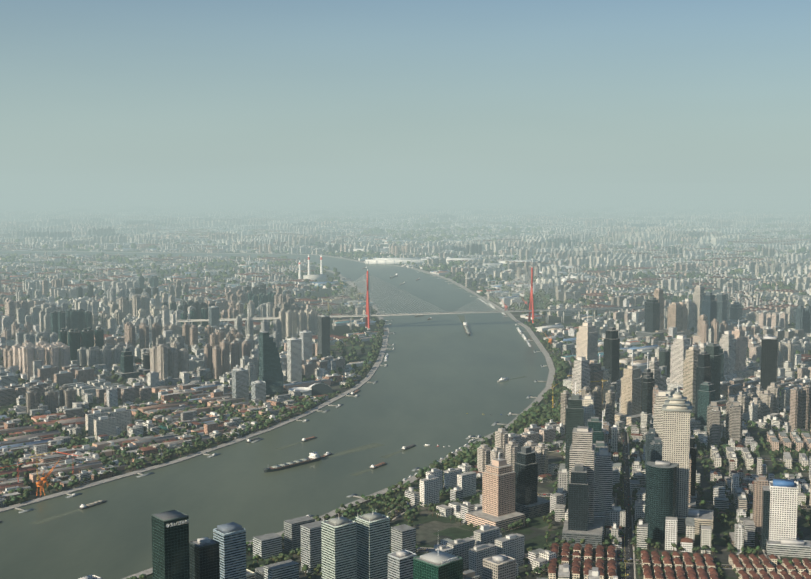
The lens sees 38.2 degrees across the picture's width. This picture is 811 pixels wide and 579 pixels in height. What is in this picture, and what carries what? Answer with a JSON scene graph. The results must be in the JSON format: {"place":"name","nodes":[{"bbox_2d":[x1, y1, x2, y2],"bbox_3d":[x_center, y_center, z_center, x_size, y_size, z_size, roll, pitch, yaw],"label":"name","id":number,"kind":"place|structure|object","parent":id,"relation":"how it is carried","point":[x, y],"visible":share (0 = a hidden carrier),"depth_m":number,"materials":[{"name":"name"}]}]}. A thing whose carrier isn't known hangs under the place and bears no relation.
{"place":"outdoors","nodes":[
{"label":"outdoors","id":0,"kind":"place"},
{"bbox_2d":[0,251,548,578],"bbox_3d":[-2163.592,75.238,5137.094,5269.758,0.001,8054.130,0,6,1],"label":"river water","id":1,"kind":"structure","parent":0,"point":[438,377],"depth_m":2496.54,"materials":[{"name":"grey liquid"}]},
{"bbox_2d":[0,267,530,522],"bbox_3d":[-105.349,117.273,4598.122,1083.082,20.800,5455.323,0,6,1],"label":"boats","id":2,"kind":"object","parent":1,"relation":"on","point":[314,457],"visible":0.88,"depth_m":2354.19,"materials":[{"name":"paint"}]},
{"bbox_2d":[31,315,524,524],"bbox_3d":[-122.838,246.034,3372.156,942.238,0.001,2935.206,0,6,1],"label":"boat wakes","id":3,"kind":"object","parent":1,"relation":"on","point":[371,445],"visible":0.85,"depth_m":2415.15,"materials":[{"name":"liquid"}]},
{"bbox_2d":[0,183,810,578],"bbox_3d":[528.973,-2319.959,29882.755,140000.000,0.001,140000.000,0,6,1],"label":"ground","id":4,"kind":"structure","parent":0,"point":[432,531],"depth_m":5108.34,"materials":[{"name":"grey"}]},
{"bbox_2d":[0,250,554,578],"bbox_3d":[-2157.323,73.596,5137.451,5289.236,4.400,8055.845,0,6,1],"label":"river embankments","id":5,"kind":"object","parent":4,"relation":"on","point":[376,365],"visible":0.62,"depth_m":2734.17,"materials":[{"name":"concrete"}]},
{"bbox_2d":[1,283,608,496],"bbox_3d":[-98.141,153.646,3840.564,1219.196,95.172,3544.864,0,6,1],"label":"harbor cranes","id":6,"kind":"object","parent":4,"relation":"on","point":[42,481],"visible":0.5,"depth_m":2137.52,"materials":[{"name":"paint"}]},
{"bbox_2d":[288,383,332,396],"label":"shell hall","id":7,"kind":"structure","parent":4,"relation":"on","point":[318,388],"depth_m":3070.59,"materials":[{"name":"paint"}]},
{"bbox_2d":[298,254,327,281],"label":"power plant chimneys","id":8,"kind":"object","parent":4,"relation":"on","point":[321,277],"visible":0.96,"depth_m":6375.70,"materials":[{"name":"paint"}]},
{"bbox_2d":[0,195,810,578],"bbox_3d":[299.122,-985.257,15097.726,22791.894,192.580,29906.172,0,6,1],"label":"buildings","id":9,"kind":"structure","parent":4,"relation":"on","point":[358,549],"depth_m":3377.23,"materials":[{"name":"grey concrete"}]},
{"bbox_2d":[0,197,810,578],"bbox_3d":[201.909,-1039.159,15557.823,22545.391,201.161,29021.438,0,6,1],"label":"city roofs","id":10,"kind":"structure","parent":9,"relation":"on","point":[596,527],"depth_m":2614.62,"materials":[{"name":"grey concrete"}]},
{"bbox_2d":[0,197,810,578],"bbox_3d":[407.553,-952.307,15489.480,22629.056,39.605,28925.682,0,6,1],"label":"city tile roofs","id":11,"kind":"structure","parent":9,"relation":"on","point":[698,559],"depth_m":3546.97,"materials":[{"name":"brown tile"}]},
{"bbox_2d":[0,388,810,578],"bbox_3d":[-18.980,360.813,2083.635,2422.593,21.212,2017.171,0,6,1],"label":"trees","id":12,"kind":"object","parent":4,"relation":"on","point":[539,415],"visible":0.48,"depth_m":2317.64,"materials":[{"name":"green plant"}]},
{"bbox_2d":[0,267,810,400],"bbox_3d":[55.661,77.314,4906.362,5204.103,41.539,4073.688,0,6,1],"label":"trees","id":13,"kind":"object","parent":4,"relation":"on","point":[561,364],"visible":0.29,"depth_m":5029.60,"materials":[{"name":"green plant"}]},
{"bbox_2d":[0,197,810,274],"bbox_3d":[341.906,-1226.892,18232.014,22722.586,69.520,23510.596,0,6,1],"label":"trees","id":14,"kind":"object","parent":4,"relation":"on","point":[361,254],"visible":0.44,"depth_m":11504.93,"materials":[{"name":"green plant"}]},
{"bbox_2d":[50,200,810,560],"bbox_3d":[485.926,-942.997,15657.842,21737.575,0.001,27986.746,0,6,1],"label":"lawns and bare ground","id":15,"kind":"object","parent":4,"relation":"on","point":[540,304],"visible":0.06,"depth_m":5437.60,"materials":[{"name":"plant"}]},
{"bbox_2d":[177,266,741,332],"bbox_3d":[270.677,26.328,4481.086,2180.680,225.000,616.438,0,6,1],"label":"cable stayed bridge","id":16,"kind":"structure","parent":4,"relation":"on","point":[367,315],"depth_m":4461.91,"materials":[{"name":"paint"}]},
{"bbox_2d":[348,247,596,283],"bbox_3d":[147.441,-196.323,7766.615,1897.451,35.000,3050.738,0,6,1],"label":"sheds","id":17,"kind":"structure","parent":4,"relation":"on","point":[391,261],"depth_m":7642.25,"materials":[{"name":"paint"}]},
{"bbox_2d":[0,0,810,182],"label":"sky","id":18,"kind":"structure","parent":0,"point":[92,91],"materials":[{"name":"blue"}]},
{"bbox_2d":[79,306,810,578],"bbox_3d":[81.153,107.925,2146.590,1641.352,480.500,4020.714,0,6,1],"label":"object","id":19,"kind":"object","parent":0,"point":[676,401],"visible":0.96,"depth_m":1494.62,"materials":[{"name":"grey concrete"}]},
{"bbox_2d":[93,316,810,578],"bbox_3d":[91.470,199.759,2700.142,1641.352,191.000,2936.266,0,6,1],"label":"roof caps","id":20,"kind":"object","parent":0,"point":[703,514],"visible":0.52,"depth_m":1779.07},
{"bbox_2d":[385,325,810,578],"bbox_3d":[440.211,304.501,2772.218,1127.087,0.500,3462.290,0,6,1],"label":"street asphalt","id":21,"kind":"structure","parent":0,"point":[628,549],"depth_m":2015.79,"materials":[{"name":"grey asphalt"}]},
{"bbox_2d":[390,325,799,574],"bbox_3d":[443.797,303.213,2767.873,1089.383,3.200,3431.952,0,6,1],"label":"cars and buses","id":22,"kind":"object","parent":21,"relation":"on","point":[571,555],"visible":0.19,"depth_m":2088.11,"materials":[{"name":"paint"}]},
{"bbox_2d":[401,333,793,578],"bbox_3d":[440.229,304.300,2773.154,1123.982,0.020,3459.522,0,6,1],"label":"street markings","id":23,"kind":"object","parent":21,"relation":"on","point":[627,514],"visible":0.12,"depth_m":1980.47,"materials":[{"name":"paint"}]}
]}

